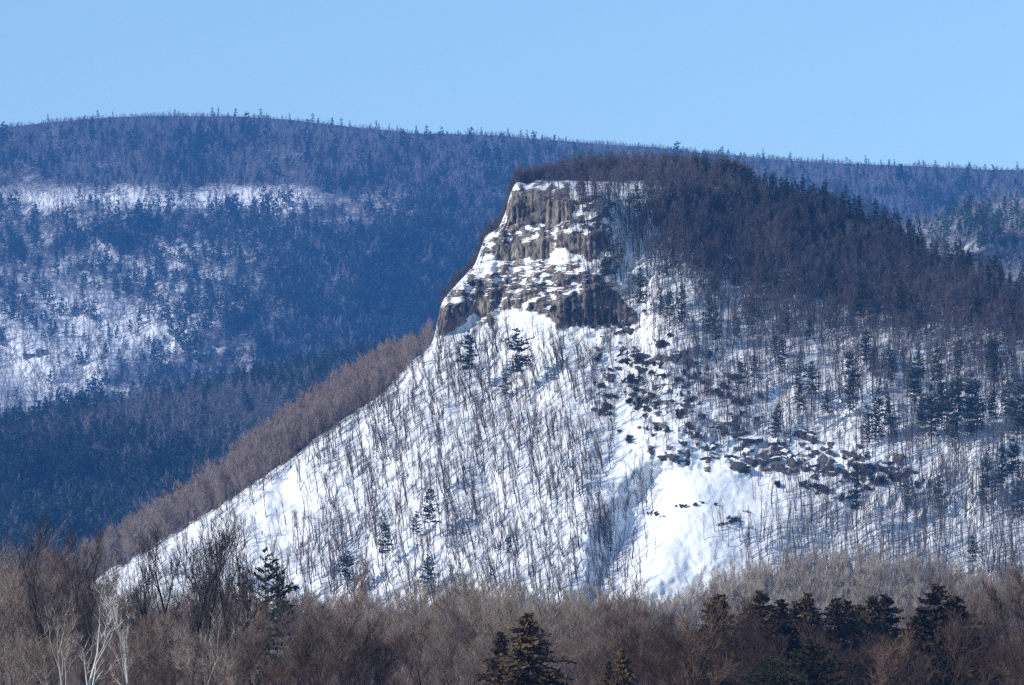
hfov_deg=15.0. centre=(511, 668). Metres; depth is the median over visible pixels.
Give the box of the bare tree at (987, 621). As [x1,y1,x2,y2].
[944,589,1008,683]
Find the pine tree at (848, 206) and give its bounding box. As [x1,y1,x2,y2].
[845,196,853,228]
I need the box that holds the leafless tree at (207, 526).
[202,516,210,535]
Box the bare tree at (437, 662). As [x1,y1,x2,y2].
[417,641,479,684]
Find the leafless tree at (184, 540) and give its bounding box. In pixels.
[178,521,186,556]
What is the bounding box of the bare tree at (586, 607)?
[564,594,623,683]
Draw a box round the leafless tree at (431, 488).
[423,474,439,511]
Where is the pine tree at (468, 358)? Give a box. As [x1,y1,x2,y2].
[455,329,479,395]
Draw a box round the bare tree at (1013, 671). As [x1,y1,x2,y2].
[996,643,1023,684]
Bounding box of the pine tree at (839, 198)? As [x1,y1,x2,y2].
[837,193,846,217]
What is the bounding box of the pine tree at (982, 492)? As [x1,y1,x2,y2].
[976,479,989,503]
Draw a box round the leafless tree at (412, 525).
[409,508,417,544]
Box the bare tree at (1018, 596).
[998,566,1023,627]
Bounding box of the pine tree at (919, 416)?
[913,394,932,440]
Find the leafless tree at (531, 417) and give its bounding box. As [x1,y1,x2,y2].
[527,410,536,440]
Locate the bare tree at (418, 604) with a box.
[368,573,438,683]
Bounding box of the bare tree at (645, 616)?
[598,574,673,684]
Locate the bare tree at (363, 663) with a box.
[332,633,391,684]
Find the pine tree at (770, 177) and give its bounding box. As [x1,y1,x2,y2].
[767,172,777,200]
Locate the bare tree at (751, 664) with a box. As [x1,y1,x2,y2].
[703,591,795,684]
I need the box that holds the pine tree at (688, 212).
[684,208,692,235]
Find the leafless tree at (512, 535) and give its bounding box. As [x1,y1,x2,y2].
[505,518,518,557]
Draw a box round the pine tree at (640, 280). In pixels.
[632,267,650,327]
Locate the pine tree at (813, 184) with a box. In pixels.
[803,183,821,214]
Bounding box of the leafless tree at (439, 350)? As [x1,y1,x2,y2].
[436,335,444,372]
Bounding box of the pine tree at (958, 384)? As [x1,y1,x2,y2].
[946,373,973,436]
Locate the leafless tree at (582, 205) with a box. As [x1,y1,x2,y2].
[580,189,588,224]
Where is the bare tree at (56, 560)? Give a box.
[0,534,88,684]
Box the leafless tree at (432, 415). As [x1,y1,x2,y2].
[428,400,435,435]
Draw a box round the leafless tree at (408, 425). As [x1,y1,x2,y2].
[404,410,411,444]
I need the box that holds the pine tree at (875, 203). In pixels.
[871,198,880,221]
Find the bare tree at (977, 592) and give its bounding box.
[955,567,1004,643]
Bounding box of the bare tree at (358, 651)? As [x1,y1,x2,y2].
[306,594,402,684]
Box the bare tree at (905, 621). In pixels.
[888,599,917,635]
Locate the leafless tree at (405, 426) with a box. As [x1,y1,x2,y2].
[400,414,408,450]
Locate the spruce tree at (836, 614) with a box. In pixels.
[823,597,878,684]
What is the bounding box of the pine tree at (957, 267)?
[952,258,962,284]
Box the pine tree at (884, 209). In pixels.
[878,206,889,223]
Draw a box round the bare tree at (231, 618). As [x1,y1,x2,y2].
[212,572,253,684]
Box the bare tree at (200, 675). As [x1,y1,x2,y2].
[183,505,246,684]
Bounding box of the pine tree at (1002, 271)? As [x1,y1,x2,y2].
[999,265,1005,289]
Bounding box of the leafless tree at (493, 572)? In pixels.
[486,555,498,593]
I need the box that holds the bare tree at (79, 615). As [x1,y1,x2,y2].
[32,566,141,676]
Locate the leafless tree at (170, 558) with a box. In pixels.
[162,545,177,579]
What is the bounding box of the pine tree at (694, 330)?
[692,323,697,338]
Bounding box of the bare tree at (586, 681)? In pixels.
[554,633,603,684]
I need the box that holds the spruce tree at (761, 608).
[723,591,801,684]
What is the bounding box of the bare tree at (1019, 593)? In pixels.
[1001,556,1023,647]
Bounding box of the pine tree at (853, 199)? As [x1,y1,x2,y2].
[851,195,856,215]
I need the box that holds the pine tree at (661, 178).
[659,164,665,190]
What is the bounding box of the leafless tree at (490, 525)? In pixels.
[482,507,495,548]
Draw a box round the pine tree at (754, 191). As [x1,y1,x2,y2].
[748,179,760,213]
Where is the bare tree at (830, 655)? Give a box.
[787,613,862,684]
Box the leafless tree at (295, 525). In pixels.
[292,510,298,546]
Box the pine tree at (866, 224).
[860,214,871,243]
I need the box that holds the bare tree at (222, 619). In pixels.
[176,582,252,683]
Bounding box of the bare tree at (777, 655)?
[759,631,802,684]
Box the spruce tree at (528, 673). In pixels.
[481,612,577,684]
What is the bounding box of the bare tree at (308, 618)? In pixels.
[252,586,347,684]
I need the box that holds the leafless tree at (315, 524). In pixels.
[307,513,318,548]
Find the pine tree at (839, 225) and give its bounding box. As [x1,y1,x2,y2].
[836,214,842,242]
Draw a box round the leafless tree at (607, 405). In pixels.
[602,392,611,424]
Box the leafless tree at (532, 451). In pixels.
[528,439,536,474]
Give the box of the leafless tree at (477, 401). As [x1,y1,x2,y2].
[472,389,481,428]
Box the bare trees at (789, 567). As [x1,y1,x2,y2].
[673,544,1012,625]
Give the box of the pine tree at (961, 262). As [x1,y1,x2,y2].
[959,252,964,281]
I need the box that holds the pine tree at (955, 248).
[948,239,963,269]
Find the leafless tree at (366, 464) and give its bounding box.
[361,452,368,487]
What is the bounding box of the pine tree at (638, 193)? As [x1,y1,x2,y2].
[632,186,643,210]
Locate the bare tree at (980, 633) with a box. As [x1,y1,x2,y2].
[960,608,1017,673]
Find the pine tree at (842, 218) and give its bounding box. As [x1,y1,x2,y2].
[837,205,846,230]
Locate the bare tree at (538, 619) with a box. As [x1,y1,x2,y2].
[474,589,565,684]
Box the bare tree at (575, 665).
[530,638,600,684]
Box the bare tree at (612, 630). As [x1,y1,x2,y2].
[575,595,643,681]
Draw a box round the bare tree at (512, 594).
[463,576,545,650]
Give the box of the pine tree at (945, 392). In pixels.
[933,373,950,421]
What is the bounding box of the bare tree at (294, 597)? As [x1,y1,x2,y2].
[253,589,329,684]
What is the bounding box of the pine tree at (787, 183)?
[779,177,796,200]
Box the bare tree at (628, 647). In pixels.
[573,610,668,684]
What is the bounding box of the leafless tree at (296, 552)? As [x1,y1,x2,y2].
[292,535,299,573]
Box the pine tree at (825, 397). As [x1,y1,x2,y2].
[819,390,833,427]
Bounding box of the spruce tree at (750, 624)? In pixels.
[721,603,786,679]
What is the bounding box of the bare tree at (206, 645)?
[157,617,246,684]
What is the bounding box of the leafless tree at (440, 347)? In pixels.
[434,334,443,370]
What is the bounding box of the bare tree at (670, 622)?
[651,608,692,684]
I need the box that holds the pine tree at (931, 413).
[912,384,942,443]
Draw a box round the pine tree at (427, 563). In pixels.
[418,554,438,594]
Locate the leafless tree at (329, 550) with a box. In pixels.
[323,538,331,575]
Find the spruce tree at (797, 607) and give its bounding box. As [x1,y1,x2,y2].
[786,600,848,684]
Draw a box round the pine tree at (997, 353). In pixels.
[985,334,1005,376]
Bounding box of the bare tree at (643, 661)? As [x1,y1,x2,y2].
[613,629,687,684]
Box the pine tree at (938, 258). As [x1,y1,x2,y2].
[932,241,940,266]
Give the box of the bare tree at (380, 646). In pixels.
[321,624,406,684]
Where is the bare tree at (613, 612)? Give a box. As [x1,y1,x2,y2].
[590,586,653,683]
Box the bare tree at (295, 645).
[263,600,356,684]
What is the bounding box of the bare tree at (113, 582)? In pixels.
[83,564,150,675]
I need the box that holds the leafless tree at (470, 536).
[463,522,474,556]
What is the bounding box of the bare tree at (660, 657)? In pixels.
[635,625,694,684]
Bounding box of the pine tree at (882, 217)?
[877,211,886,230]
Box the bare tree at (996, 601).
[974,570,1023,680]
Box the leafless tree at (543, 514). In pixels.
[537,501,546,535]
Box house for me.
[36,349,48,355]
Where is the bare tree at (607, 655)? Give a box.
[573,611,637,684]
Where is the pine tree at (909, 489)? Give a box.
[904,479,913,506]
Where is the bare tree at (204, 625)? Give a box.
[173,585,239,684]
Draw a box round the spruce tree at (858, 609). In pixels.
[850,604,868,644]
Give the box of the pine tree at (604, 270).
[598,253,609,289]
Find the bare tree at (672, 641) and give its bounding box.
[628,619,725,684]
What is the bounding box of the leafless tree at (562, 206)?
[554,193,566,227]
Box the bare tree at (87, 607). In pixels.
[69,564,105,684]
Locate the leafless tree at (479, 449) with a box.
[474,434,483,469]
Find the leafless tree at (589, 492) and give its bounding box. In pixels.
[579,477,595,509]
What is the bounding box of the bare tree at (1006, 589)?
[966,555,1023,683]
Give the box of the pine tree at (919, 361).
[910,351,928,378]
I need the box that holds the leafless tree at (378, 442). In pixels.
[373,431,381,458]
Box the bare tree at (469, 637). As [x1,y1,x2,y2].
[422,577,491,684]
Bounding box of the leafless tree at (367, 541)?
[361,526,371,560]
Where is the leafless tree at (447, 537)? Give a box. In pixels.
[438,526,454,559]
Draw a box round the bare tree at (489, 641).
[439,609,523,682]
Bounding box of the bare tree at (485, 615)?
[457,595,545,681]
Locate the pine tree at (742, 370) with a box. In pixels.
[734,358,748,397]
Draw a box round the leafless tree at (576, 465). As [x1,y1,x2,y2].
[571,451,580,492]
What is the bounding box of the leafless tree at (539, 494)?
[536,484,541,521]
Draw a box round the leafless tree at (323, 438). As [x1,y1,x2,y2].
[320,419,326,456]
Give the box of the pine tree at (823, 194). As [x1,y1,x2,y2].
[817,188,828,215]
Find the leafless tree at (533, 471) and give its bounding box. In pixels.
[529,456,536,494]
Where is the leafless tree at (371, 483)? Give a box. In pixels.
[368,469,376,504]
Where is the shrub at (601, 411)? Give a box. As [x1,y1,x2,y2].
[597,408,612,415]
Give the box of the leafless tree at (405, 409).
[403,393,408,432]
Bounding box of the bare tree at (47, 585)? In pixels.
[11,553,111,684]
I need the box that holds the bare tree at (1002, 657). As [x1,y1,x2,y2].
[964,632,1023,684]
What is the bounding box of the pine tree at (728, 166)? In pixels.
[725,160,737,190]
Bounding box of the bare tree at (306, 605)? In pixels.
[292,592,344,683]
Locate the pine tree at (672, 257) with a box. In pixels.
[668,243,676,268]
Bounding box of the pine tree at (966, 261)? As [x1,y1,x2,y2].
[963,256,970,287]
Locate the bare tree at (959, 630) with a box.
[889,598,994,684]
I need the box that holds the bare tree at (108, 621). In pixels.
[67,570,158,684]
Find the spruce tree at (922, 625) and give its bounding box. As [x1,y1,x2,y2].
[875,607,966,684]
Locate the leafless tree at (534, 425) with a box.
[532,411,539,448]
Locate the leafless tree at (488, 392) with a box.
[480,378,493,416]
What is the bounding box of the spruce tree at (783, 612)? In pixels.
[768,599,821,682]
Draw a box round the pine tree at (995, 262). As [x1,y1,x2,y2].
[989,260,1005,289]
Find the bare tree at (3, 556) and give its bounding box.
[0,538,9,621]
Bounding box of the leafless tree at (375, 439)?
[370,423,381,459]
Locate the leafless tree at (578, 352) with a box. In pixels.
[570,337,584,374]
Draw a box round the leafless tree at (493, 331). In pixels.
[491,316,497,351]
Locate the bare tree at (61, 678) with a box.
[15,599,74,684]
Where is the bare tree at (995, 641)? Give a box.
[943,617,1017,682]
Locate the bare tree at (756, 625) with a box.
[729,613,807,684]
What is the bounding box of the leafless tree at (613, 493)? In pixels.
[608,481,616,514]
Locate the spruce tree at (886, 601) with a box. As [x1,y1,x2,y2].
[862,594,905,669]
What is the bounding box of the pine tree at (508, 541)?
[505,534,512,552]
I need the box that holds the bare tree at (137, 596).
[121,534,167,670]
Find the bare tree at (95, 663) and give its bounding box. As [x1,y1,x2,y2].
[70,562,133,684]
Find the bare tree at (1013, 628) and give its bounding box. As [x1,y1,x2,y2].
[979,571,1023,664]
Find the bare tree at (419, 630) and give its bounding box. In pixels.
[395,605,458,681]
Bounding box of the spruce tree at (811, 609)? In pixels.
[792,592,851,684]
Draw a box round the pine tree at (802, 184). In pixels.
[798,174,807,206]
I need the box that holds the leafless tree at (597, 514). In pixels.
[590,506,599,541]
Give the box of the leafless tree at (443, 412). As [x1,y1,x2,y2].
[439,400,446,434]
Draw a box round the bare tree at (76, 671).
[63,632,128,684]
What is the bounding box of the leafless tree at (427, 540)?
[422,528,433,564]
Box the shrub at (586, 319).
[582,317,590,325]
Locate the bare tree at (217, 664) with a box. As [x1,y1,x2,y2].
[161,581,239,684]
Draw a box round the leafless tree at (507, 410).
[500,394,513,429]
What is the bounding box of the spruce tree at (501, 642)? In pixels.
[475,631,517,684]
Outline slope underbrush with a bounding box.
[107,340,612,605]
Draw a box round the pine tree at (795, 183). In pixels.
[789,179,799,203]
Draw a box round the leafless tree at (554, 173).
[551,164,561,196]
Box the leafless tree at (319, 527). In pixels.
[314,512,322,547]
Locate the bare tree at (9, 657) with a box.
[0,627,52,684]
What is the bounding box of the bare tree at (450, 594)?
[415,583,477,684]
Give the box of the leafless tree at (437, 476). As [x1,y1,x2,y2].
[430,460,443,495]
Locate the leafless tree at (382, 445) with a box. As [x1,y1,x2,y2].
[380,432,387,466]
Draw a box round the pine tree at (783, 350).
[775,337,789,375]
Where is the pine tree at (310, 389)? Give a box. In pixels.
[303,382,315,401]
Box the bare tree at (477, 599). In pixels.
[413,574,502,680]
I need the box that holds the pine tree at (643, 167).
[640,161,648,182]
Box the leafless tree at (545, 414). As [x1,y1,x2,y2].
[539,400,548,436]
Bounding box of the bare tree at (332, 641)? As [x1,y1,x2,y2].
[287,603,365,684]
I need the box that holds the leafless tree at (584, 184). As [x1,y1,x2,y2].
[579,173,586,197]
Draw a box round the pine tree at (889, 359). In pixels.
[881,347,898,385]
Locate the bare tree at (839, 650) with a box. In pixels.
[803,625,873,684]
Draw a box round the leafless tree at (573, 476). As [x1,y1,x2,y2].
[570,459,575,495]
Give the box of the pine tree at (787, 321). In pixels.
[782,306,792,335]
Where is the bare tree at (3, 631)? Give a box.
[0,591,33,669]
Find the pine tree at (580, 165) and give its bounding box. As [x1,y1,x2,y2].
[576,154,587,192]
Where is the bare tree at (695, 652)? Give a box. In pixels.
[662,588,744,684]
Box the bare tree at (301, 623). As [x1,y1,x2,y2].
[267,606,338,684]
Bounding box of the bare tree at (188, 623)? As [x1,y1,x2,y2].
[152,586,240,667]
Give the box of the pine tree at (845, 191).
[841,185,850,210]
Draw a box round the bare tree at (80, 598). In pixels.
[31,541,129,684]
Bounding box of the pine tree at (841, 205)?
[837,194,849,228]
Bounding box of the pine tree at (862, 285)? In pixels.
[853,276,868,300]
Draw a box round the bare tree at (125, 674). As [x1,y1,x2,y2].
[95,586,137,684]
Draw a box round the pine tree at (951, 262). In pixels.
[947,248,955,279]
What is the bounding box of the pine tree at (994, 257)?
[986,255,1001,283]
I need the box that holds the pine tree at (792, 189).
[786,182,799,213]
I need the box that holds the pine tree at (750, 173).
[744,168,753,184]
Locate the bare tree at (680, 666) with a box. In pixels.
[637,632,721,684]
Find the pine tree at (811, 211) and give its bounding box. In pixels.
[809,198,815,222]
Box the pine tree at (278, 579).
[251,562,297,683]
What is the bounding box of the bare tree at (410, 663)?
[383,612,478,684]
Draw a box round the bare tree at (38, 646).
[2,612,88,684]
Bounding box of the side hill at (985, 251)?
[901,198,1023,286]
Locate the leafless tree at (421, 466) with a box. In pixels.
[418,451,423,489]
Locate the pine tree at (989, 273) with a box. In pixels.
[985,261,995,289]
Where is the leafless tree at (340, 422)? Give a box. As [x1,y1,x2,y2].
[336,408,342,442]
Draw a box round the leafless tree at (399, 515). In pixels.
[394,499,401,535]
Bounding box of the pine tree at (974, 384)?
[960,373,986,435]
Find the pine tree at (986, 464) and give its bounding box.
[977,452,996,512]
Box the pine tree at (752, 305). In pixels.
[745,295,760,332]
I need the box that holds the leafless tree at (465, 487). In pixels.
[460,473,469,508]
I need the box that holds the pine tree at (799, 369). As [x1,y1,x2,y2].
[791,358,805,400]
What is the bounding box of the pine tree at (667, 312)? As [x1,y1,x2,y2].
[664,287,675,327]
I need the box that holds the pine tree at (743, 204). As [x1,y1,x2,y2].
[739,194,746,217]
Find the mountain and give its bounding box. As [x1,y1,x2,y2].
[0,180,1023,684]
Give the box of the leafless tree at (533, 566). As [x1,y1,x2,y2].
[530,550,538,589]
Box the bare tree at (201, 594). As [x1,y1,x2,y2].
[181,528,233,683]
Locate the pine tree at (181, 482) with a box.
[174,479,191,503]
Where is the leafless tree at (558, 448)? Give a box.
[551,432,565,469]
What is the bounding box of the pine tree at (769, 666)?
[733,655,804,684]
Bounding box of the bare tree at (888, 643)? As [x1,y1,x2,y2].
[844,624,922,684]
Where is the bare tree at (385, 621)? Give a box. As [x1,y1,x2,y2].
[348,604,408,684]
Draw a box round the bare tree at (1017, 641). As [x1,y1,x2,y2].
[998,628,1023,684]
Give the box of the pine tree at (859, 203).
[855,195,864,226]
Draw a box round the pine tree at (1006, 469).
[994,444,1014,508]
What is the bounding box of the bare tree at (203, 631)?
[174,583,239,678]
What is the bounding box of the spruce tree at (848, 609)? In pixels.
[826,600,878,684]
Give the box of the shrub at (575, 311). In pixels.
[573,308,580,316]
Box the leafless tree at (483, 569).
[477,555,487,583]
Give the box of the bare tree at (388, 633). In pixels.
[344,617,413,683]
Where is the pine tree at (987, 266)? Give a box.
[983,256,990,279]
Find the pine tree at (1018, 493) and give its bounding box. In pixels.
[1010,472,1023,525]
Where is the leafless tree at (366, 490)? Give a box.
[361,481,372,517]
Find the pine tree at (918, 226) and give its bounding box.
[916,222,924,242]
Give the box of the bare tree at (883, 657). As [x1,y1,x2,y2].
[855,627,941,684]
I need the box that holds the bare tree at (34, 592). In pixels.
[15,508,74,683]
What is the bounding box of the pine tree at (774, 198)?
[768,193,780,221]
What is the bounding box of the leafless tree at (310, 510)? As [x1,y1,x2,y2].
[306,504,314,540]
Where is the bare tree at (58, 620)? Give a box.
[0,582,98,684]
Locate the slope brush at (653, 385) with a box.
[588,317,770,464]
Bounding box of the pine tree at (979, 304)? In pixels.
[975,293,984,317]
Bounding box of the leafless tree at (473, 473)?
[471,467,476,497]
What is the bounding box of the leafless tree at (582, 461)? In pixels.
[576,451,586,482]
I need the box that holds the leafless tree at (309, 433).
[307,428,311,462]
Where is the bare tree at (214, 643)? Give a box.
[180,594,253,684]
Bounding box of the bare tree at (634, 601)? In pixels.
[588,573,668,670]
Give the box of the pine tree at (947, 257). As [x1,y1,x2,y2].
[941,241,953,268]
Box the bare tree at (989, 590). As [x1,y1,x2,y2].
[971,570,1023,667]
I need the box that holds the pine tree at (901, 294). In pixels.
[894,286,908,326]
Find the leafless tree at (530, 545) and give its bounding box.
[527,538,536,577]
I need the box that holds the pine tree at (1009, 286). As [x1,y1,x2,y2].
[1005,277,1014,301]
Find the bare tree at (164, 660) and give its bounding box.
[117,622,221,684]
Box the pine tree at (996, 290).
[986,275,999,304]
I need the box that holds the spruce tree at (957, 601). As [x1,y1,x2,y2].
[926,595,1013,684]
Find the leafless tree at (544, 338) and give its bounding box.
[540,331,547,368]
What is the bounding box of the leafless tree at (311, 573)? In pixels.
[306,558,316,595]
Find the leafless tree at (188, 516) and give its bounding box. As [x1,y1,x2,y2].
[186,503,190,536]
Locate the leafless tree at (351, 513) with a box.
[345,499,357,537]
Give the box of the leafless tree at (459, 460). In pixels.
[450,448,466,480]
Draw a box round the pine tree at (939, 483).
[930,472,948,518]
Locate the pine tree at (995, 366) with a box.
[983,359,1000,391]
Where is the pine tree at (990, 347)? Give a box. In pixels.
[983,338,1003,384]
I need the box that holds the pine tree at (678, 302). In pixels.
[674,284,688,327]
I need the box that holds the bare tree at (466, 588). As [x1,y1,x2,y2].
[444,568,532,666]
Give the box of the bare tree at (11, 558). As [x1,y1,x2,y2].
[0,536,90,681]
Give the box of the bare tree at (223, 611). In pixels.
[199,507,266,683]
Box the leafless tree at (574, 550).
[569,542,577,575]
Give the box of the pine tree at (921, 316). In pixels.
[915,307,924,336]
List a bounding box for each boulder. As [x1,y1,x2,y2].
[613,328,623,334]
[614,365,621,370]
[615,320,626,326]
[620,345,628,350]
[624,326,634,334]
[630,353,650,358]
[655,372,665,375]
[657,386,669,393]
[657,455,665,460]
[665,450,680,461]
[671,353,680,359]
[678,440,687,445]
[699,457,710,459]
[700,445,708,450]
[708,444,715,450]
[724,453,731,458]
[729,457,746,471]
[736,435,763,443]
[745,456,757,467]
[755,453,771,463]
[757,458,766,465]
[766,436,777,444]
[769,456,781,460]
[770,463,784,471]
[776,441,786,446]
[786,453,793,461]
[786,457,799,467]
[791,449,798,455]
[794,428,806,440]
[801,459,818,471]
[805,482,830,493]
[806,433,817,444]
[811,450,818,454]
[817,454,834,470]
[820,445,829,450]
[825,449,836,456]
[830,465,840,473]
[852,461,869,473]
[865,469,873,476]
[866,474,889,486]
[877,464,888,471]
[878,458,888,465]
[883,469,900,481]
[910,478,932,488]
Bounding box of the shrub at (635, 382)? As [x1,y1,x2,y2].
[626,377,638,385]
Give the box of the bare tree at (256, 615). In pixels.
[213,585,313,684]
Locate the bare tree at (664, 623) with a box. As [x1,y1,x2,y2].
[654,612,694,667]
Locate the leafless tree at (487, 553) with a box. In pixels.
[481,538,491,575]
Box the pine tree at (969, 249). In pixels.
[962,248,976,268]
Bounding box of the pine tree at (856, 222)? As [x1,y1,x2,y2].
[852,207,865,239]
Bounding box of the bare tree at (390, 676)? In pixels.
[369,644,426,684]
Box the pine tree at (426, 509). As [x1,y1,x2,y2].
[422,487,441,545]
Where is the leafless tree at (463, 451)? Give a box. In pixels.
[459,437,467,473]
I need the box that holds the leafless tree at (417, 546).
[411,532,423,563]
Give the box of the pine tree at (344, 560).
[334,550,358,590]
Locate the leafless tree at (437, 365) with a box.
[437,346,440,382]
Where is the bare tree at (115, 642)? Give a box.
[72,611,164,684]
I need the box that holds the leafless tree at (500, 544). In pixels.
[497,526,505,562]
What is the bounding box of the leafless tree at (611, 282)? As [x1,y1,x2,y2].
[606,269,613,303]
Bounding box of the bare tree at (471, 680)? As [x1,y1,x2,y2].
[431,627,512,684]
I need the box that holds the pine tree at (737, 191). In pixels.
[733,182,746,201]
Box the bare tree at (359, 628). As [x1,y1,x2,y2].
[318,618,377,682]
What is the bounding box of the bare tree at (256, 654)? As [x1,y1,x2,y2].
[201,593,288,684]
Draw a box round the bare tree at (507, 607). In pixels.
[488,592,576,666]
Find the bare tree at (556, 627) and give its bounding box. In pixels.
[520,597,588,673]
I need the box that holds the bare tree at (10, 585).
[0,551,36,671]
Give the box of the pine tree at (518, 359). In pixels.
[500,328,534,401]
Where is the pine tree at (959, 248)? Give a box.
[957,241,963,259]
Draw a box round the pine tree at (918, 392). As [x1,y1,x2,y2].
[909,374,923,403]
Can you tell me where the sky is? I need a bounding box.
[0,0,1023,169]
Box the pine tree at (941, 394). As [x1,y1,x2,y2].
[934,381,948,426]
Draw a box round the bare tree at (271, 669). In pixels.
[242,636,309,684]
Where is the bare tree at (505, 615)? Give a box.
[483,595,543,635]
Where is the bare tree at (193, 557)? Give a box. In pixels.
[173,508,245,682]
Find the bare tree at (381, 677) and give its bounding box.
[341,617,412,684]
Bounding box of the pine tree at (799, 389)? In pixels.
[793,384,806,417]
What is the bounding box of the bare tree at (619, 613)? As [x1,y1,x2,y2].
[601,579,662,682]
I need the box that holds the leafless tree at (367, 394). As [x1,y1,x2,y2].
[361,381,369,417]
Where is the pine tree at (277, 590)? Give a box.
[234,547,299,684]
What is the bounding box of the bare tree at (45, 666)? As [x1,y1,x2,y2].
[7,631,84,684]
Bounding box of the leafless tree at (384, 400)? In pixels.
[380,387,389,417]
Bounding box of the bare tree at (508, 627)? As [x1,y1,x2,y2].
[491,610,561,667]
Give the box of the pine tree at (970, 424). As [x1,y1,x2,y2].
[960,404,975,431]
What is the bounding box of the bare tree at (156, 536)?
[131,518,189,684]
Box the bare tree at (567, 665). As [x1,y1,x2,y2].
[536,605,594,684]
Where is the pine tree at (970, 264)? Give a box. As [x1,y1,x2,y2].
[965,253,973,279]
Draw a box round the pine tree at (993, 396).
[981,390,1002,436]
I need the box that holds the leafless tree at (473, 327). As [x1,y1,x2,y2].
[470,314,476,349]
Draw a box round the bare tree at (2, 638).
[0,561,30,684]
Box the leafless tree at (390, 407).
[386,392,395,431]
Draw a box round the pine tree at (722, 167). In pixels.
[715,160,732,194]
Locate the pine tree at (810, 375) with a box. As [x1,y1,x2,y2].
[802,361,823,414]
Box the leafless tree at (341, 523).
[335,509,345,546]
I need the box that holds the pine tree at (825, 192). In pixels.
[822,189,828,207]
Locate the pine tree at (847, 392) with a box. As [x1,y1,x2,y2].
[843,376,857,417]
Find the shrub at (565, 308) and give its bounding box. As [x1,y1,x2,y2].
[561,306,571,313]
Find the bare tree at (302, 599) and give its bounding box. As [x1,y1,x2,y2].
[256,556,332,684]
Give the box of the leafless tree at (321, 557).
[318,540,327,577]
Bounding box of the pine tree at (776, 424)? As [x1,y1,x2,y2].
[767,411,781,437]
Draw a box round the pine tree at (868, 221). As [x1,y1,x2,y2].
[866,213,873,242]
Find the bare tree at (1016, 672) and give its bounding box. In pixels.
[995,643,1023,684]
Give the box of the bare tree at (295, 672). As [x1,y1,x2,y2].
[263,632,332,684]
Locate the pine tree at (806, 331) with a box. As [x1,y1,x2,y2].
[804,318,814,339]
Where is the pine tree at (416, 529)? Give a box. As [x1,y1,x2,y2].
[410,511,422,538]
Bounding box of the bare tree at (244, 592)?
[214,517,265,684]
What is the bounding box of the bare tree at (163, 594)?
[111,573,191,684]
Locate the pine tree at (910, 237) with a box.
[906,219,913,250]
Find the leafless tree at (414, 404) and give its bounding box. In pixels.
[410,385,415,423]
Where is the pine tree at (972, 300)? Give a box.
[967,290,979,330]
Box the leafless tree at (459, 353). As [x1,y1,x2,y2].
[454,338,464,373]
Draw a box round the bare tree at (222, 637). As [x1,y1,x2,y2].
[176,612,239,684]
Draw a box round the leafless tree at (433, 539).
[430,521,434,558]
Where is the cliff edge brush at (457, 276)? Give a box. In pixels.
[438,167,567,307]
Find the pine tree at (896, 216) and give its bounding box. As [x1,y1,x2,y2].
[889,213,904,234]
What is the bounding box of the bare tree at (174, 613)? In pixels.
[129,582,194,650]
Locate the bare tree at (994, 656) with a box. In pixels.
[948,637,1021,684]
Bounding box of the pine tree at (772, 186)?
[769,175,774,197]
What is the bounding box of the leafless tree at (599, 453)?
[592,435,603,473]
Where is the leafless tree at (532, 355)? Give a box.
[528,340,537,374]
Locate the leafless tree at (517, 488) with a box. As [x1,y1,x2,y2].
[512,472,520,508]
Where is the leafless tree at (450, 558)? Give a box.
[448,548,453,570]
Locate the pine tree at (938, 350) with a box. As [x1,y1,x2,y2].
[929,340,944,386]
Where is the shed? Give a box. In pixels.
[23,353,34,358]
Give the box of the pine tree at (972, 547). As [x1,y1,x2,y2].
[966,533,984,565]
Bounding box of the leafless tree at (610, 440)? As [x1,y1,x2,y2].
[604,427,615,462]
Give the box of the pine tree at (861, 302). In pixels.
[851,287,868,331]
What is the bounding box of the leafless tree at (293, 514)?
[288,502,298,539]
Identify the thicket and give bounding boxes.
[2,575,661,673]
[628,537,1023,646]
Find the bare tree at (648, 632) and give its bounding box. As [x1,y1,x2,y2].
[616,606,682,682]
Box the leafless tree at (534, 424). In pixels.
[530,411,542,444]
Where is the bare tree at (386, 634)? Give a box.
[362,611,417,681]
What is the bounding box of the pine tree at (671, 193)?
[669,181,676,203]
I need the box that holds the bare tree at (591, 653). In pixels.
[578,630,641,684]
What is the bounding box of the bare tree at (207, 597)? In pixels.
[181,576,246,680]
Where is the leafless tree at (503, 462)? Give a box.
[500,447,508,486]
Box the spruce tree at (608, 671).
[600,660,618,684]
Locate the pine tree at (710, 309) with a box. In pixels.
[700,291,718,329]
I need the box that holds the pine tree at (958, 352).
[951,345,962,373]
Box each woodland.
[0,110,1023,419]
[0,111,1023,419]
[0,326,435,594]
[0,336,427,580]
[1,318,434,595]
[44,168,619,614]
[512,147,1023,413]
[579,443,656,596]
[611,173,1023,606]
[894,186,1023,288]
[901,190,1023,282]
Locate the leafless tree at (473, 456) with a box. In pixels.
[470,442,476,475]
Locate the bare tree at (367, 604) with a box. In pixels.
[339,597,394,684]
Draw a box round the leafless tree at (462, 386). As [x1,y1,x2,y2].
[458,374,465,406]
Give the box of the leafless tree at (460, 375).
[456,366,464,399]
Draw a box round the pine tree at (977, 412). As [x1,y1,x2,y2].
[961,390,986,439]
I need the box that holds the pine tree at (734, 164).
[729,160,742,188]
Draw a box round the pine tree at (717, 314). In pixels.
[708,305,722,347]
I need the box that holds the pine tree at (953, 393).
[940,380,962,446]
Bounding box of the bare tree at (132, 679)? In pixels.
[100,611,165,684]
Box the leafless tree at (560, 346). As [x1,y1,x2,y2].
[557,332,562,366]
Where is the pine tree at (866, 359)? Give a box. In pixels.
[858,330,876,363]
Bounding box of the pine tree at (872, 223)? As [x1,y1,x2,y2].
[871,208,878,235]
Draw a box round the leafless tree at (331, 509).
[329,496,334,532]
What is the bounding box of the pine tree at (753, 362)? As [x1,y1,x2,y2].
[748,352,762,376]
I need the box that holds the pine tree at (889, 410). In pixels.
[881,397,897,435]

